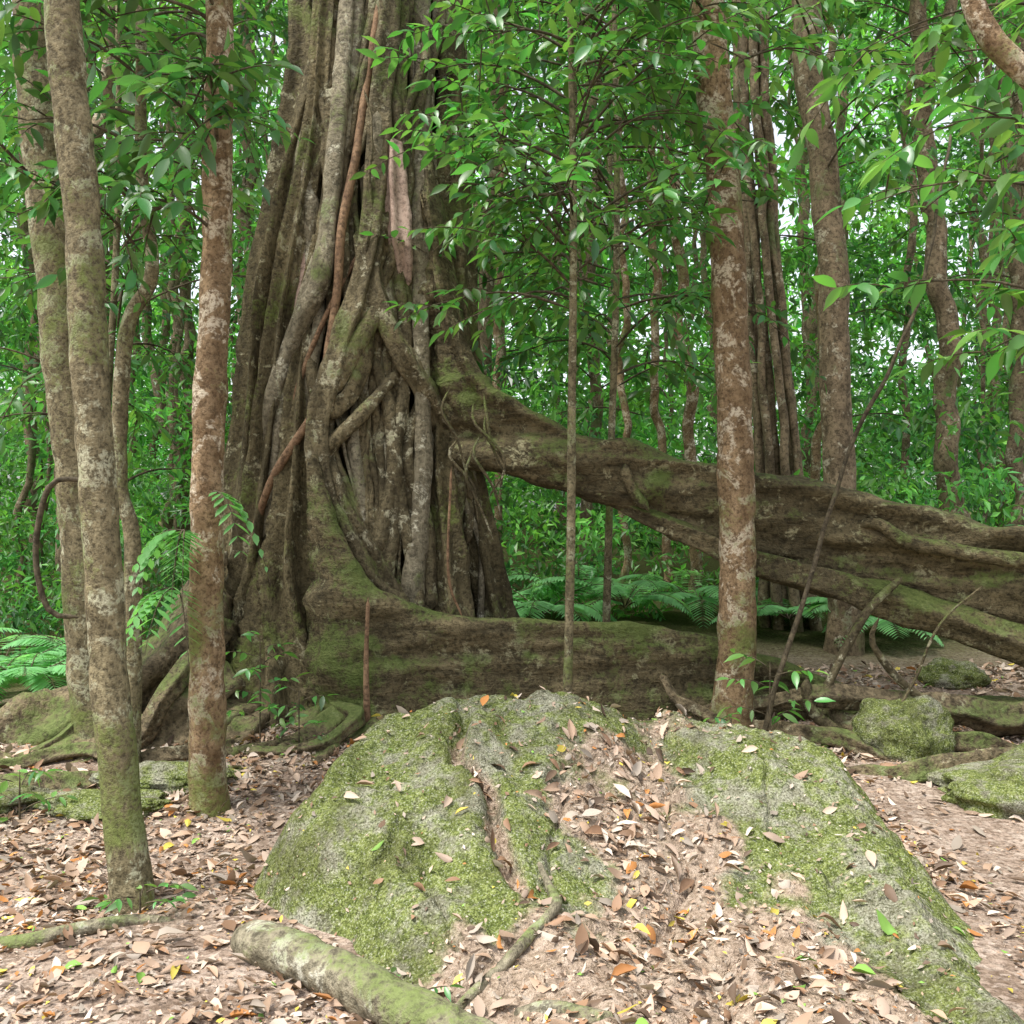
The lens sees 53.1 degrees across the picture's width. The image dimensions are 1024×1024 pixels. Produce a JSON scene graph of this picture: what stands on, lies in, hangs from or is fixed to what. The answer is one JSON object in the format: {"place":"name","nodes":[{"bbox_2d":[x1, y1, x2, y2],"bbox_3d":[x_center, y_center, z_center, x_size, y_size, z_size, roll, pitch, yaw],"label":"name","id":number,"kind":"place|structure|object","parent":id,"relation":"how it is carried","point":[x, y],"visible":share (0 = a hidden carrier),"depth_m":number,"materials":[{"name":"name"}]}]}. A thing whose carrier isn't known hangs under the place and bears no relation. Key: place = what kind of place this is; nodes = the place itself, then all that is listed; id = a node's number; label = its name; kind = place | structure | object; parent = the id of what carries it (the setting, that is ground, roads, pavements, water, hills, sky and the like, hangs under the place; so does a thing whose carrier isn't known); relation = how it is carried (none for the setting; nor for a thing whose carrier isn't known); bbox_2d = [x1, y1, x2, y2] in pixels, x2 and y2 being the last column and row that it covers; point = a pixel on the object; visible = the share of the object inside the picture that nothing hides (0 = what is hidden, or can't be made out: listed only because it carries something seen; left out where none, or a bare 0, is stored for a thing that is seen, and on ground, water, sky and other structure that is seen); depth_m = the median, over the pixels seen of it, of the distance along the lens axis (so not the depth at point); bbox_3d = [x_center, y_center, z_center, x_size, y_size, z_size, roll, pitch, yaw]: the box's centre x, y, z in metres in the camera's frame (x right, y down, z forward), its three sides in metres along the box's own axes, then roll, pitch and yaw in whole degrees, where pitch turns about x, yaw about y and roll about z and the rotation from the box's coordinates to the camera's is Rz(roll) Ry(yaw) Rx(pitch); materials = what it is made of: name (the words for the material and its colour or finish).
{"place":"outdoors","nodes":[
{"label":"outdoors","id":0,"kind":"place"},
{"bbox_2d":[0,0,1006,513],"label":"sky","id":1,"kind":"structure","parent":0,"point":[779,139],"materials":[{"name":"white"}]},
{"bbox_2d":[0,510,1023,1023],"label":"ground","id":2,"kind":"structure","parent":0,"point":[994,968],"depth_m":4.77,"materials":[{"name":"soil"}]},
{"bbox_2d":[0,627,20,632],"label":"fern plant","id":3,"kind":"object","parent":2,"relation":"on","point":[5,628],"visible":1,"depth_m":8.83,"materials":[{"name":"green plant"}]},
{"bbox_2d":[0,781,62,815],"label":"mossy stone","id":4,"kind":"object","parent":2,"relation":"on","point":[12,792],"visible":0.41,"depth_m":5.37,"materials":[{"name":"green stone"}]},
{"bbox_2d":[0,634,65,671],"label":"fern plant","id":5,"kind":"object","parent":2,"relation":"on","point":[37,649],"visible":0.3,"depth_m":9.02,"materials":[{"name":"green plant"}]},
{"bbox_2d":[0,642,65,702],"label":"fern plant","id":6,"kind":"object","parent":2,"relation":"on","point":[39,663],"visible":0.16,"depth_m":8.30,"materials":[{"name":"green plant"}]},
{"bbox_2d":[0,653,66,691],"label":"fern plant","id":7,"kind":"object","parent":2,"relation":"on","point":[34,678],"visible":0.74,"depth_m":7.35,"materials":[{"name":"green plant"}]},
{"bbox_2d":[0,768,78,822],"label":"seedling plant","id":8,"kind":"object","parent":2,"relation":"on","point":[4,784],"visible":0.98,"depth_m":5.20,"materials":[{"name":"green plant"}]},
{"bbox_2d":[1,635,145,689],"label":"fern plant","id":9,"kind":"object","parent":2,"relation":"on","point":[32,639],"visible":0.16,"depth_m":8.75,"materials":[{"name":"green plant"}]},
{"bbox_2d":[0,914,174,948],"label":"exposed root","id":10,"kind":"object","parent":2,"relation":"on","point":[41,937],"visible":0.84,"depth_m":3.85,"materials":[{"name":"brown plant"}]},
{"bbox_2d":[0,3,193,644],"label":"young forest tree","id":11,"kind":"object","parent":2,"relation":"on","point":[18,304],"visible":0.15,"depth_m":12.44,"materials":[{"name":"green plant"}]},
{"bbox_2d":[44,0,154,914],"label":"slender rainforest tree","id":12,"kind":"object","parent":2,"relation":"on","point":[129,866],"visible":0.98,"depth_m":4.14,"materials":[{"name":"grey plant"}]},
{"bbox_2d":[30,789,173,821],"bbox_3d":[-2.169,1.546,5.369,0.757,0.144,0.449,0,0,0],"label":"mossy stone","id":13,"kind":"object","parent":2,"relation":"on","point":[86,807],"visible":0.48,"depth_m":5.30,"materials":[{"name":"green stone"}]},
{"bbox_2d":[0,0,237,414],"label":"young forest tree","id":14,"kind":"object","parent":2,"relation":"on","point":[106,72],"visible":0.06,"depth_m":9.85,"materials":[{"name":"green plant"}]},
{"bbox_2d":[0,0,250,738],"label":"pale bark tree","id":15,"kind":"object","parent":2,"relation":"on","point":[47,240],"visible":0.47,"depth_m":6.38,"materials":[{"name":"brown plant"}]},
{"bbox_2d":[33,476,79,618],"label":"woody vine","id":16,"kind":"object","parent":15,"relation":"attached to","point":[36,541],"visible":0.88,"depth_m":6.29,"materials":[{"name":"brown plant"}]},
{"bbox_2d":[80,882,197,913],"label":"seedling plant","id":17,"kind":"object","parent":2,"relation":"on","point":[117,903],"visible":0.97,"depth_m":4.02,"materials":[{"name":"green plant"}]},
{"bbox_2d":[0,2,287,484],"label":"understory sapling tree","id":18,"kind":"object","parent":2,"relation":"on","point":[7,405],"visible":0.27,"depth_m":8.32,"materials":[{"name":"green plant"}]},
{"bbox_2d":[0,0,314,762],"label":"crooked sapling tree","id":19,"kind":"object","parent":2,"relation":"on","point":[41,209],"visible":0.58,"depth_m":5.96,"materials":[{"name":"green plant"}]},
{"bbox_2d":[21,0,302,817],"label":"slender rainforest tree","id":20,"kind":"object","parent":2,"relation":"on","point":[221,78],"visible":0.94,"depth_m":5.32,"materials":[{"name":"beige plant"}]},
{"bbox_2d":[126,587,201,663],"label":"climbing fern","id":21,"kind":"object","parent":20,"relation":"attached to","point":[144,606],"visible":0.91,"depth_m":5.17,"materials":[{"name":"green plant"}]},
{"bbox_2d":[127,529,203,620],"bbox_3d":[-1.797,0.337,5.295,0.372,0.500,0.531,0,0,-23],"label":"climbing fern","id":22,"kind":"object","parent":20,"relation":"attached to","point":[147,552],"visible":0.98,"depth_m":5.23,"materials":[{"name":"green plant"}]},
{"bbox_2d":[208,490,270,584],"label":"climbing fern","id":23,"kind":"object","parent":20,"relation":"attached to","point":[243,517],"visible":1,"depth_m":5.23,"materials":[{"name":"green plant"}]},
{"bbox_2d":[88,761,243,794],"bbox_3d":[-1.958,1.493,5.765,0.896,0.191,0.423,0,0,0],"label":"mossy stone","id":24,"kind":"object","parent":2,"relation":"on","point":[169,776],"visible":0.43,"depth_m":5.65,"materials":[{"name":"green stone"}]},
{"bbox_2d":[125,0,277,351],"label":"young forest tree","id":25,"kind":"object","parent":2,"relation":"on","point":[252,175],"visible":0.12,"depth_m":12.94,"materials":[{"name":"green plant"}]},
{"bbox_2d":[225,631,312,742],"bbox_3d":[-1.531,1.160,6.303,0.572,0.820,0.543,0,0,15],"label":"seedling plant","id":26,"kind":"object","parent":2,"relation":"on","point":[243,655],"visible":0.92,"depth_m":6.30,"materials":[{"name":"green plant"}]},
{"bbox_2d":[251,679,337,742],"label":"seedling plant","id":27,"kind":"object","parent":2,"relation":"on","point":[323,698],"visible":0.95,"depth_m":6.25,"materials":[{"name":"green plant"}]},
{"bbox_2d":[230,919,495,1023],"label":"mossy fallen log","id":28,"kind":"object","parent":2,"relation":"on","point":[363,988],"visible":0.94,"depth_m":3.31,"materials":[{"name":"green wood"}]},
{"bbox_2d":[390,967,465,1001],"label":"seedling plant","id":29,"kind":"object","parent":2,"relation":"on","point":[446,991],"visible":0.44,"depth_m":3.30,"materials":[{"name":"green plant"}]},
{"bbox_2d":[456,861,561,1008],"bbox_3d":[0.025,1.479,3.547,0.179,0.268,0.799,0,0,23],"label":"exposed root","id":30,"kind":"object","parent":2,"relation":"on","point":[519,947],"visible":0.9,"depth_m":3.51,"materials":[{"name":"brown plant"}]},
{"bbox_2d":[0,0,1023,789],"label":"strangler fig tree","id":31,"kind":"object","parent":2,"relation":"on","point":[368,446],"visible":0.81,"depth_m":7.06,"materials":[{"name":"brown plant"}]},
{"bbox_2d":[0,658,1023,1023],"bbox_3d":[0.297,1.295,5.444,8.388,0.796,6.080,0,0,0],"label":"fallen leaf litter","id":32,"kind":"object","parent":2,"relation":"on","point":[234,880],"visible":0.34,"depth_m":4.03,"materials":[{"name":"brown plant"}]},
{"bbox_2d":[0,0,1023,666],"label":"understory foliage","id":33,"kind":"object","parent":2,"relation":"on","point":[20,612],"visible":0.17,"depth_m":11.27,"materials":[{"name":"green plant"}]},
{"bbox_2d":[0,0,1023,611],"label":"distant forest","id":34,"kind":"object","parent":2,"relation":"on","point":[798,340],"depth_m":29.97,"materials":[{"name":"green plant"}]},
{"bbox_2d":[0,0,1016,38],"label":"overhead canopy","id":35,"kind":"object","parent":34,"relation":"attached to","point":[1006,13],"visible":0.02,"depth_m":17.41,"materials":[{"name":"green plant"}]},
{"bbox_2d":[467,0,607,536],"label":"young forest tree","id":36,"kind":"object","parent":2,"relation":"on","point":[499,354],"visible":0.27,"depth_m":12.49,"materials":[{"name":"green plant"}]},
{"bbox_2d":[512,586,562,617],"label":"fern plant","id":37,"kind":"object","parent":2,"relation":"on","point":[526,591],"visible":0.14,"depth_m":10.17,"materials":[{"name":"green plant"}]},
{"bbox_2d":[512,584,632,621],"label":"fern plant","id":38,"kind":"object","parent":2,"relation":"on","point":[527,609],"visible":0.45,"depth_m":9.47,"materials":[{"name":"green plant"}]},
{"bbox_2d":[507,564,665,620],"bbox_3d":[0.606,0.848,10.665,2.010,0.682,1.932,0,0,0],"label":"fern plant","id":39,"kind":"object","parent":2,"relation":"on","point":[598,580],"visible":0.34,"depth_m":10.38,"materials":[{"name":"green plant"}]},
{"bbox_2d":[349,0,826,693],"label":"slim sapling tree","id":40,"kind":"object","parent":2,"relation":"on","point":[647,94],"visible":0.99,"depth_m":6.53,"materials":[{"name":"green plant"}]},
{"bbox_2d":[468,4,715,612],"bbox_3d":[1.118,-4.129,10.911,2.915,10.623,3.241,0,0,-31],"label":"young forest tree","id":41,"kind":"object","parent":2,"relation":"on","point":[626,567],"visible":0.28,"depth_m":10.96,"materials":[{"name":"green plant"}]},
{"bbox_2d":[501,0,706,594],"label":"young forest tree","id":42,"kind":"object","parent":2,"relation":"on","point":[597,422],"visible":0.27,"depth_m":12.95,"materials":[{"name":"green plant"}]},
{"bbox_2d":[532,573,694,620],"bbox_3d":[0.991,0.915,10.010,1.612,0.606,1.796,0,0,0],"label":"fern plant","id":43,"kind":"object","parent":2,"relation":"on","point":[598,604],"visible":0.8,"depth_m":9.75,"materials":[{"name":"green plant"}]},
{"bbox_2d":[407,0,826,621],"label":"understory sapling tree","id":44,"kind":"object","parent":2,"relation":"on","point":[557,146],"visible":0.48,"depth_m":8.27,"materials":[{"name":"green plant"}]},
{"bbox_2d":[531,25,706,605],"bbox_3d":[1.421,-4.112,11.493,2.748,10.527,3.095,0,0,31],"label":"young forest tree","id":45,"kind":"object","parent":2,"relation":"on","point":[683,277],"visible":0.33,"depth_m":11.46,"materials":[{"name":"green plant"}]},
{"bbox_2d":[253,690,1023,1023],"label":"mossy boulder","id":46,"kind":"object","parent":2,"relation":"on","point":[377,924],"visible":0.72,"depth_m":4.04,"materials":[{"name":"green stone"}]},
{"bbox_2d":[514,1000,613,1023],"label":"exposed root","id":47,"kind":"object","parent":46,"relation":"on","point":[559,1006],"visible":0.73,"depth_m":3.10,"materials":[{"name":"brown plant"}]},
{"bbox_2d":[548,0,730,602],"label":"young forest tree","id":48,"kind":"object","parent":2,"relation":"on","point":[654,399],"visible":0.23,"depth_m":11.95,"materials":[{"name":"green plant"}]},
{"bbox_2d":[613,570,757,627],"bbox_3d":[1.868,0.889,10.393,1.479,0.532,1.521,0,0,-44],"label":"fern plant","id":49,"kind":"object","parent":2,"relation":"on","point":[691,598],"visible":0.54,"depth_m":10.14,"materials":[{"name":"green plant"}]},
{"bbox_2d":[703,713,739,723],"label":"seedling plant","id":50,"kind":"object","parent":2,"relation":"on","point":[721,719],"visible":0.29,"depth_m":6.25,"materials":[{"name":"green plant"}]},
{"bbox_2d":[594,0,884,631],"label":"aerial root tree","id":51,"kind":"object","parent":2,"relation":"on","point":[772,456],"visible":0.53,"depth_m":9.86,"materials":[{"name":"brown plant"}]},
{"bbox_2d":[709,597,827,626],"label":"fern plant","id":52,"kind":"object","parent":2,"relation":"on","point":[770,609],"visible":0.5,"depth_m":9.34,"materials":[{"name":"green plant"}]},
{"bbox_2d":[715,648,833,730],"bbox_3d":[1.593,1.201,6.418,0.708,0.638,0.578,0,0,0],"label":"seedling plant","id":53,"kind":"object","parent":2,"relation":"on","point":[794,677],"visible":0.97,"depth_m":6.33,"materials":[{"name":"green plant"}]},
{"bbox_2d":[645,0,905,727],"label":"lichen covered tree","id":54,"kind":"object","parent":2,"relation":"on","point":[737,612],"visible":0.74,"depth_m":6.65,"materials":[{"name":"beige plant"}]},
{"bbox_2d":[688,0,998,479],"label":"young forest tree","id":55,"kind":"object","parent":2,"relation":"on","point":[815,470],"visible":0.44,"depth_m":11.98,"materials":[{"name":"green plant"}]},
{"bbox_2d":[762,134,951,730],"bbox_3d":[2.344,-0.581,6.588,1.511,4.038,0.340,0,0,-19],"label":"hanging vine","id":56,"kind":"object","parent":2,"relation":"on","point":[765,727],"visible":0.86,"depth_m":6.48,"materials":[{"name":"brown plant"}]},
{"bbox_2d":[806,596,943,645],"bbox_3d":[3.293,0.985,9.265,1.348,0.420,1.209,0,0,-45],"label":"fern plant","id":57,"kind":"object","parent":2,"relation":"on","point":[872,619],"visible":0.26,"depth_m":8.93,"materials":[{"name":"green plant"}]},
{"bbox_2d":[727,0,1023,655],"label":"tall rainforest tree","id":58,"kind":"object","parent":2,"relation":"on","point":[834,350],"visible":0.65,"depth_m":8.89,"materials":[{"name":"brown plant"}]},
{"bbox_2d":[780,0,1023,518],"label":"forked rainforest tree","id":59,"kind":"object","parent":2,"relation":"on","point":[942,302],"visible":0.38,"depth_m":10.91,"materials":[{"name":"brown plant"}]},
{"bbox_2d":[851,694,955,762],"bbox_3d":[2.408,1.417,6.344,0.616,0.572,0.581,0,0,0],"label":"mossy stone","id":60,"kind":"object","parent":2,"relation":"on","point":[914,728],"visible":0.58,"depth_m":6.20,"materials":[{"name":"green stone"}]},
{"bbox_2d":[785,0,1023,386],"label":"overhanging branch tree","id":61,"kind":"object","parent":2,"relation":"on","point":[1001,49],"visible":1,"depth_m":5.59,"materials":[{"name":"green plant"}]},
{"bbox_2d":[881,5,1023,526],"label":"young forest tree","id":62,"kind":"object","parent":2,"relation":"on","point":[1013,450],"visible":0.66,"depth_m":11.96,"materials":[{"name":"green plant"}]},
{"bbox_2d":[916,657,991,689],"bbox_3d":[3.395,1.293,7.894,0.563,0.318,0.520,0,0,0],"label":"mossy stone","id":63,"kind":"object","parent":2,"relation":"on","point":[944,673],"visible":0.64,"depth_m":7.74,"materials":[{"name":"green stone"}]},
{"bbox_2d":[925,742,1023,819],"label":"mossy stone","id":64,"kind":"object","parent":2,"relation":"on","point":[995,787],"visible":0.88,"depth_m":5.39,"materials":[{"name":"green stone"}]}
]}

